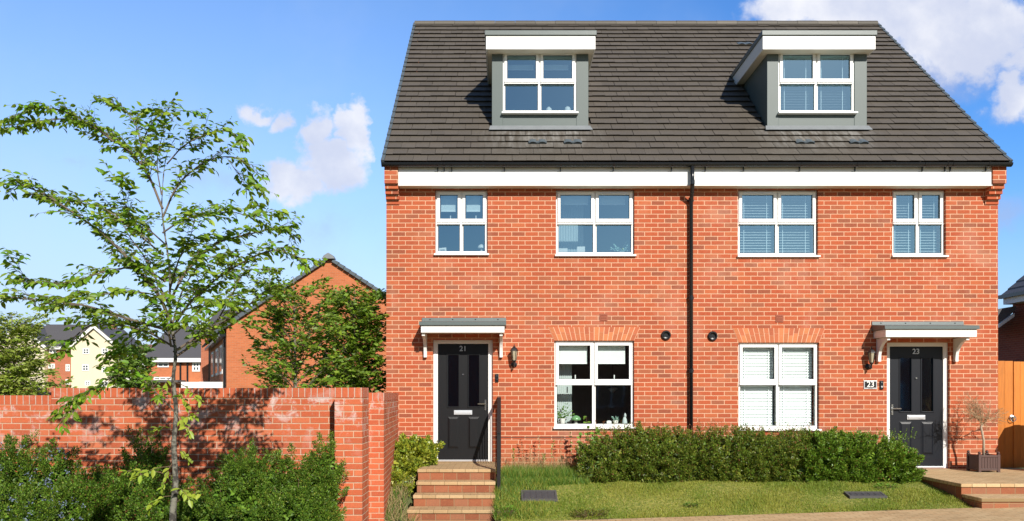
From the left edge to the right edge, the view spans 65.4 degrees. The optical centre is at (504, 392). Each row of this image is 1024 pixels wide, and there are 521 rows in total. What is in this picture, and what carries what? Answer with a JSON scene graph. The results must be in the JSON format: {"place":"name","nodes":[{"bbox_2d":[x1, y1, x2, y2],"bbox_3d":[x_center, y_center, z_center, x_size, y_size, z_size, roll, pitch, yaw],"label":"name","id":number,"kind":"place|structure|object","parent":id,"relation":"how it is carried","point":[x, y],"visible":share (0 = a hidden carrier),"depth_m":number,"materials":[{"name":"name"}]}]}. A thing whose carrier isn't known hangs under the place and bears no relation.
{"place":"outdoors","nodes":[
{"label":"outdoors","id":0,"kind":"place"},
{"bbox_2d":[0,323,138,394],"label":"apartment building","id":1,"kind":"structure","parent":0,"point":[81,364],"depth_m":128.00,"materials":[{"name":"beige paint"}]},
{"bbox_2d":[65,364,69,370],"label":"window","id":2,"kind":"structure","parent":1,"relation":"in","point":[67,366],"depth_m":128.94,"materials":[{"name":"white plastic"}]},
{"bbox_2d":[82,365,88,370],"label":"window","id":3,"kind":"structure","parent":1,"relation":"in","point":[84,367],"depth_m":127.93,"materials":[{"name":"white plastic"}]},
{"bbox_2d":[83,348,88,353],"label":"window","id":4,"kind":"structure","parent":1,"relation":"in","point":[85,350],"depth_m":127.93,"materials":[{"name":"white plastic"}]},
{"bbox_2d":[145,327,211,387],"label":"terrace house","id":5,"kind":"structure","parent":0,"point":[188,367],"depth_m":60.00,"materials":[{"name":"orange brick"}]},
{"bbox_2d":[154,377,170,379],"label":"window","id":6,"kind":"structure","parent":5,"relation":"in","point":[155,378],"depth_m":59.95,"materials":[{"name":"white plastic"}]},
{"bbox_2d":[157,362,168,366],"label":"window","id":7,"kind":"structure","parent":5,"relation":"in","point":[159,364],"depth_m":59.96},
{"bbox_2d":[192,362,199,371],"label":"window","id":8,"kind":"structure","parent":5,"relation":"in","point":[195,365],"depth_m":59.95,"materials":[{"name":"white plastic"}]},
{"bbox_2d":[200,310,244,381],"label":"brick wing house","id":9,"kind":"structure","parent":0,"point":[205,366],"depth_m":49.00,"materials":[{"name":"brick"}]},
{"bbox_2d":[0,0,1023,343],"label":"sky","id":10,"kind":"structure","parent":0,"point":[313,84],"materials":[{"name":"blue"}]},
{"bbox_2d":[389,468,1023,520],"bbox_3d":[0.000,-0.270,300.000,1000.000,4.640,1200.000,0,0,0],"label":"ground","id":11,"kind":"structure","parent":0,"point":[411,500],"depth_m":12.10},
{"bbox_2d":[0,311,62,394],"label":"acacia tree","id":12,"kind":"object","parent":11,"relation":"on","point":[11,383],"visible":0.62,"depth_m":13.84,"materials":[{"name":"green plant"}]},
{"bbox_2d":[36,388,50,394],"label":"wall","id":13,"kind":"structure","parent":11,"relation":"on","point":[49,393],"depth_m":21.65,"materials":[{"name":"red brick"}]},
{"bbox_2d":[44,375,77,387],"bbox_3d":[-13.404,0.652,23.984,1.287,2.396,1.053,0,0,0],"label":"garden shrub","id":14,"kind":"object","parent":11,"relation":"on","point":[61,384],"visible":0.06,"depth_m":23.98,"materials":[{"name":"green plant"}]},
{"bbox_2d":[104,339,160,387],"bbox_3d":[-12.200,0.049,26.004,1.794,3.602,1.560,0,0,0],"label":"laurel bush","id":15,"kind":"object","parent":11,"relation":"on","point":[122,382],"visible":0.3,"depth_m":25.77,"materials":[{"name":"green plant"}]},
{"bbox_2d":[0,388,398,520],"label":"garden wall","id":16,"kind":"structure","parent":11,"relation":"on","point":[361,424],"depth_m":9.62,"materials":[{"name":"brick"}]},
{"bbox_2d":[181,253,385,392],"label":"gable house","id":17,"kind":"structure","parent":11,"relation":"on","point":[228,348],"depth_m":35.00,"materials":[{"name":"orange brick"}]},
{"bbox_2d":[211,352,213,376],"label":"window","id":18,"kind":"structure","parent":17,"relation":"in","point":[212,354],"depth_m":43.45,"materials":[{"name":"grey glass"}]},
{"bbox_2d":[216,348,218,375],"bbox_3d":[-14.578,-1.553,40.455,0.080,1.350,1.500,0,0,-23],"label":"window","id":19,"kind":"structure","parent":17,"relation":"in","point":[217,350],"depth_m":39.78,"materials":[{"name":"grey glass"}]},
{"bbox_2d":[220,344,222,373],"bbox_3d":[-13.315,-1.553,37.515,0.080,1.350,1.500,0,0,-23],"label":"window","id":20,"kind":"structure","parent":17,"relation":"in","point":[221,347],"depth_m":36.92,"materials":[{"name":"grey glass"}]},
{"bbox_2d":[232,264,357,387],"bbox_3d":[-3.225,-0.081,12.493,1.935,3.863,1.732,0,0,0],"label":"hornbeam tree","id":21,"kind":"object","parent":11,"relation":"on","point":[304,342],"visible":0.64,"depth_m":12.40,"materials":[{"name":"green plant"}]},
{"bbox_2d":[309,279,389,392],"bbox_3d":[-2.638,-0.032,13.961,1.662,3.764,1.522,0,0,0],"label":"hornbeam tree","id":22,"kind":"object","parent":11,"relation":"on","point":[361,318],"visible":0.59,"depth_m":13.74,"materials":[{"name":"green plant"}]},
{"bbox_2d":[384,473,418,520],"bbox_3d":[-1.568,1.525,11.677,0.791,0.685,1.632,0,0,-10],"label":"grass","id":23,"kind":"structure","parent":11,"relation":"on","point":[392,504],"depth_m":11.44,"materials":[{"name":"plant"}]},
{"bbox_2d":[391,433,445,496],"bbox_3d":[-1.493,1.188,12.584,1.082,1.109,1.418,0,0,0],"label":"euonymus shrub","id":24,"kind":"object","parent":11,"relation":"on","point":[413,453],"visible":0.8,"depth_m":12.62,"materials":[{"name":"green plant"}]},
{"bbox_2d":[407,461,495,520],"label":"entrance steps","id":25,"kind":"structure","parent":11,"relation":"on","point":[455,491],"depth_m":11.93,"materials":[{"name":"stone"}]},
{"bbox_2d":[497,396,500,492],"bbox_3d":[-0.085,0.881,12.717,0.058,1.638,1.555,0,0,0],"label":"handrail","id":26,"kind":"object","parent":25,"relation":"attached to","point":[498,441],"visible":0.82,"depth_m":11.96,"materials":[{"name":"black metal"}]},
{"bbox_2d":[381,20,1012,475],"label":"semi detached house","id":27,"kind":"structure","parent":11,"relation":"on","point":[799,216],"depth_m":13.50,"materials":[{"name":"brick"}]},
{"bbox_2d":[434,191,488,255],"bbox_3d":[-0.724,-2.882,13.560,0.932,1.117,0.220,0,0,0],"label":"window","id":28,"kind":"structure","parent":27,"relation":"in","point":[448,198],"depth_m":13.55,"materials":[{"name":"white plastic"}]},
{"bbox_2d":[438,344,487,458],"bbox_3d":[-0.704,0.150,13.571,0.852,1.959,0.101,0,0,0],"label":"door","id":29,"kind":"structure","parent":27,"relation":"in","point":[462,368],"depth_m":13.58,"materials":[{"name":"black wood"}]},
{"bbox_2d":[478,244,484,250],"bbox_3d":[-0.395,-2.453,13.690,0.136,0.190,0.134,0,0,0],"label":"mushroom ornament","id":30,"kind":"object","parent":27,"relation":"on","point":[481,247],"visible":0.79,"depth_m":13.65,"materials":[{"name":"blue glass"}]},
{"bbox_2d":[495,374,498,381],"bbox_3d":[-0.128,-0.248,13.485,0.060,0.140,0.030,0,0,0],"label":"doorbell","id":31,"kind":"object","parent":27,"relation":"attached to","point":[496,377],"visible":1,"depth_m":13.48,"materials":[{"name":"black plastic"}]},
{"bbox_2d":[510,345,517,366],"bbox_3d":[0.164,-0.623,13.405,0.140,0.395,0.191,0,0,0],"label":"wall lantern","id":32,"kind":"object","parent":27,"relation":"attached to","point":[514,351],"depth_m":13.35,"materials":[{"name":"black metal"}]},
{"bbox_2d":[557,364,571,423],"bbox_3d":[1.034,0.092,13.970,0.295,1.816,0.043,0,0,0],"label":"curtain","id":33,"kind":"object","parent":27,"relation":"hanging from","point":[564,395],"visible":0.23,"depth_m":13.96,"materials":[{"name":"white fabric"}]},
{"bbox_2d":[557,405,573,423],"bbox_3d":[1.007,0.353,13.743,0.421,0.377,0.249,0,0,0],"label":"leafy plant","id":34,"kind":"object","parent":27,"relation":"on","point":[562,420],"visible":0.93,"depth_m":13.71,"materials":[{"name":"green plant"}]},
{"bbox_2d":[559,205,583,251],"bbox_3d":[1.138,-2.640,14.040,0.512,1.564,0.053,0,0,0],"label":"curtain","id":35,"kind":"object","parent":27,"relation":"hanging from","point":[571,238],"visible":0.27,"depth_m":14.02,"materials":[{"name":"fabric"}]},
{"bbox_2d":[559,247,584,251],"bbox_3d":[1.151,-2.433,13.810,0.505,0.190,0.040,0,0,0],"label":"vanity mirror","id":36,"kind":"object","parent":27,"relation":"attached to","point":[580,249],"visible":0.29,"depth_m":13.79,"materials":[{"name":"white glass"}]},
{"bbox_2d":[571,415,580,423],"bbox_3d":[1.238,0.466,13.810,0.180,0.150,0.177,0,0,0],"label":"glass lamp","id":37,"kind":"object","parent":27,"relation":"in","point":[575,418],"visible":0.98,"depth_m":13.75,"materials":[{"name":"green glass"}]},
{"bbox_2d":[553,341,633,428],"bbox_3d":[1.526,-0.132,13.560,1.395,1.489,0.220,0,0,0],"label":"window","id":38,"kind":"structure","parent":27,"relation":"in","point":[565,352],"depth_m":13.55,"materials":[{"name":"white plastic"}]},
{"bbox_2d":[555,191,635,256],"bbox_3d":[1.542,-2.873,13.580,1.372,1.136,0.260,0,0,0],"label":"window","id":39,"kind":"structure","parent":27,"relation":"in","point":[598,198],"depth_m":13.55,"materials":[{"name":"white plastic"}]},
{"bbox_2d":[608,386,617,392],"bbox_3d":[2.093,-0.597,15.400,0.200,1.207,0.197,0,0,0],"label":"pendant lamp","id":40,"kind":"object","parent":27,"relation":"hanging from","point":[612,389],"visible":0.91,"depth_m":15.34,"materials":[{"name":"black plastic"}]},
{"bbox_2d":[612,416,618,423],"bbox_3d":[1.913,0.468,13.672,0.116,0.147,0.132,0,0,-42],"label":"succulent pot","id":41,"kind":"object","parent":27,"relation":"on","point":[615,420],"visible":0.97,"depth_m":13.66,"materials":[{"name":"white ceramic"}]},
{"bbox_2d":[610,243,630,251],"bbox_3d":[2.009,-2.464,13.687,0.402,0.232,0.276,0,0,0],"label":"fern pot","id":42,"kind":"object","parent":27,"relation":"on","point":[622,249],"visible":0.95,"depth_m":13.65,"materials":[{"name":"teal plant"}]},
{"bbox_2d":[622,413,626,423],"bbox_3d":[2.064,0.445,13.690,0.096,0.193,0.094,0,0,0],"label":"figurine","id":43,"kind":"object","parent":27,"relation":"on","point":[624,420],"visible":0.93,"depth_m":13.66,"materials":[{"name":"white ceramic"}]},
{"bbox_2d":[737,191,820,257],"bbox_3d":[4.638,-2.864,13.563,1.400,1.145,0.226,0,0,0],"label":"window","id":44,"kind":"structure","parent":27,"relation":"in","point":[776,221],"depth_m":13.55,"materials":[{"name":"white plastic"}]},
{"bbox_2d":[738,343,821,430],"bbox_3d":[4.652,-0.100,13.562,1.409,1.489,0.225,0,0,0],"label":"window","id":45,"kind":"structure","parent":27,"relation":"in","point":[783,380],"depth_m":13.65,"materials":[{"name":"white plastic"}]},
{"bbox_2d":[865,346,875,369],"bbox_3d":[6.156,-0.587,13.405,0.140,0.396,0.191,0,0,0],"label":"wall lantern","id":46,"kind":"object","parent":27,"relation":"attached to","point":[871,352],"depth_m":13.35,"materials":[{"name":"black metal"}]},
{"bbox_2d":[864,381,876,388],"bbox_3d":[6.193,-0.133,13.490,0.224,0.144,0.020,0,0,0],"label":"house number plaque","id":47,"kind":"object","parent":27,"relation":"attached to","point":[870,384],"visible":1,"depth_m":13.48,"materials":[{"name":"silver metal"}]},
{"bbox_2d":[890,347,941,464],"bbox_3d":[7.009,0.228,13.571,0.902,2.023,0.101,0,0,0],"label":"door","id":48,"kind":"structure","parent":27,"relation":"in","point":[915,372],"depth_m":13.58,"materials":[{"name":"black wood"}]},
{"bbox_2d":[891,191,948,257],"bbox_3d":[7.028,-2.864,13.563,0.950,1.145,0.226,0,0,0],"label":"window","id":49,"kind":"structure","parent":27,"relation":"in","point":[917,220],"depth_m":13.55,"materials":[{"name":"white plastic"}]},
{"bbox_2d":[998,361,1023,467],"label":"wooden gate","id":50,"kind":"structure","parent":27,"relation":"attached to","point":[1010,397],"depth_m":13.59,"materials":[{"name":"orange wood"}]},
{"bbox_2d":[921,469,1023,507],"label":"doorstep platform","id":51,"kind":"structure","parent":11,"relation":"on","point":[1003,488],"depth_m":11.37,"materials":[{"name":"stone"}]},
{"bbox_2d":[966,450,999,471],"bbox_3d":[7.825,1.117,13.030,0.354,0.335,0.352,0,0,0],"label":"planter","id":52,"kind":"object","parent":51,"relation":"on","point":[980,462],"visible":0.99,"depth_m":12.87,"materials":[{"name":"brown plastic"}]},
{"bbox_2d":[954,392,1011,454],"bbox_3d":[7.762,0.501,13.079,1.040,1.120,0.806,0,0,0],"label":"bare standard tree","id":53,"kind":"object","parent":52,"relation":"in","point":[980,418],"visible":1,"depth_m":12.98,"materials":[{"name":"brown plant"}]},
{"bbox_2d":[998,275,1023,361],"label":"neighbour house","id":54,"kind":"structure","parent":11,"relation":"on","point":[1010,336],"depth_m":26.65,"materials":[{"name":"brick"}]},
{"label":"flower bed","id":55,"kind":"structure","parent":11,"relation":"on","visible":0},
{"bbox_2d":[0,429,94,520],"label":"ceanothus shrub","id":56,"kind":"object","parent":55,"relation":"on","point":[28,492],"visible":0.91,"depth_m":8.48,"materials":[{"name":"green plant"}]},
{"bbox_2d":[59,424,198,520],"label":"juniper shrub","id":57,"kind":"object","parent":55,"relation":"on","point":[110,495],"visible":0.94,"depth_m":8.56,"materials":[{"name":"green plant"}]},
{"bbox_2d":[0,91,327,520],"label":"cherry tree","id":58,"kind":"object","parent":55,"relation":"on","point":[168,325],"visible":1,"depth_m":6.88,"materials":[{"name":"green plant"}]},
{"bbox_2d":[154,430,349,520],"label":"evergreen shrub","id":59,"kind":"object","parent":55,"relation":"on","point":[253,489],"visible":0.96,"depth_m":8.63,"materials":[{"name":"green plant"}]},
{"bbox_2d":[501,480,972,520],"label":"lawn","id":60,"kind":"structure","parent":0,"point":[717,486],"depth_m":11.50,"materials":[{"name":"plant"}]},
{"bbox_2d":[494,505,517,516],"bbox_3d":[0.034,1.659,11.146,0.369,0.165,0.307,0,0,0],"label":"leafy weed","id":61,"kind":"object","parent":60,"relation":"on","point":[507,510],"visible":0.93,"depth_m":11.12,"materials":[{"name":"green plant"}]},
{"bbox_2d":[490,477,550,520],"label":"edge grass","id":62,"kind":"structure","parent":60,"relation":"on","point":[498,501],"depth_m":11.49,"materials":[{"name":"green plant"}]},
{"bbox_2d":[495,450,575,470],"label":"dry grass","id":63,"kind":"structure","parent":60,"relation":"on","point":[561,460],"depth_m":13.14,"materials":[{"name":"plant"}]},
{"bbox_2d":[521,490,557,501],"bbox_3d":[0.511,1.569,11.755,0.527,0.226,0.350,0,0,0],"label":"manhole cover","id":64,"kind":"object","parent":60,"relation":"on","point":[545,495],"visible":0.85,"depth_m":11.73,"materials":[{"name":"grey metal"}]},
{"bbox_2d":[495,462,590,485],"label":"long grass","id":65,"kind":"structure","parent":60,"relation":"on","point":[566,474],"depth_m":12.53,"materials":[{"name":"green plant"}]},
{"bbox_2d":[577,416,600,454],"bbox_3d":[1.365,0.876,12.842,0.418,1.005,0.122,0,0,9],"label":"sapling","id":66,"kind":"object","parent":60,"relation":"on","point":[596,432],"visible":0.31,"depth_m":12.84,"materials":[{"name":"green plant"}]},
{"bbox_2d":[571,506,610,518],"bbox_3d":[1.191,1.661,11.053,0.576,0.142,0.472,0,0,0],"label":"brown weed","id":67,"kind":"object","parent":60,"relation":"on","point":[585,513],"visible":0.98,"depth_m":11.02,"materials":[{"name":"green plant"}]},
{"bbox_2d":[682,501,698,506],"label":"dark weed","id":68,"kind":"object","parent":60,"relation":"on","point":[687,505],"visible":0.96,"depth_m":11.29,"materials":[{"name":"green plant"}]},
{"bbox_2d":[573,417,816,483],"bbox_3d":[3.149,0.933,12.762,4.098,1.087,1.206,0,0,0],"label":"hedge","id":69,"kind":"object","parent":60,"relation":"on","point":[639,454],"visible":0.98,"depth_m":12.44,"materials":[{"name":"green plant"}]},
{"bbox_2d":[788,426,927,483],"bbox_3d":[5.482,0.998,12.620,2.277,0.958,1.163,0,0,0],"label":"hedge end","id":70,"kind":"object","parent":60,"relation":"on","point":[846,456],"visible":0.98,"depth_m":12.27,"materials":[{"name":"green plant"}]},
{"bbox_2d":[844,491,887,498],"bbox_3d":[5.245,1.536,11.580,0.543,0.182,0.200,0,0,0],"label":"manhole cover","id":71,"kind":"object","parent":60,"relation":"on","point":[861,494],"visible":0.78,"depth_m":11.55,"materials":[{"name":"grey metal"}]},
{"bbox_2d":[874,482,898,488],"bbox_3d":[5.693,1.388,11.904,0.380,0.105,0.322,0,0,0],"label":"hedge foot weed","id":72,"kind":"object","parent":60,"relation":"on","point":[882,484],"visible":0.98,"depth_m":11.89,"materials":[{"name":"green plant"}]},
{"bbox_2d":[563,507,1023,520],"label":"path","id":73,"kind":"structure","parent":0,"point":[986,514],"depth_m":10.54,"materials":[{"name":"beige concrete"}]}
]}

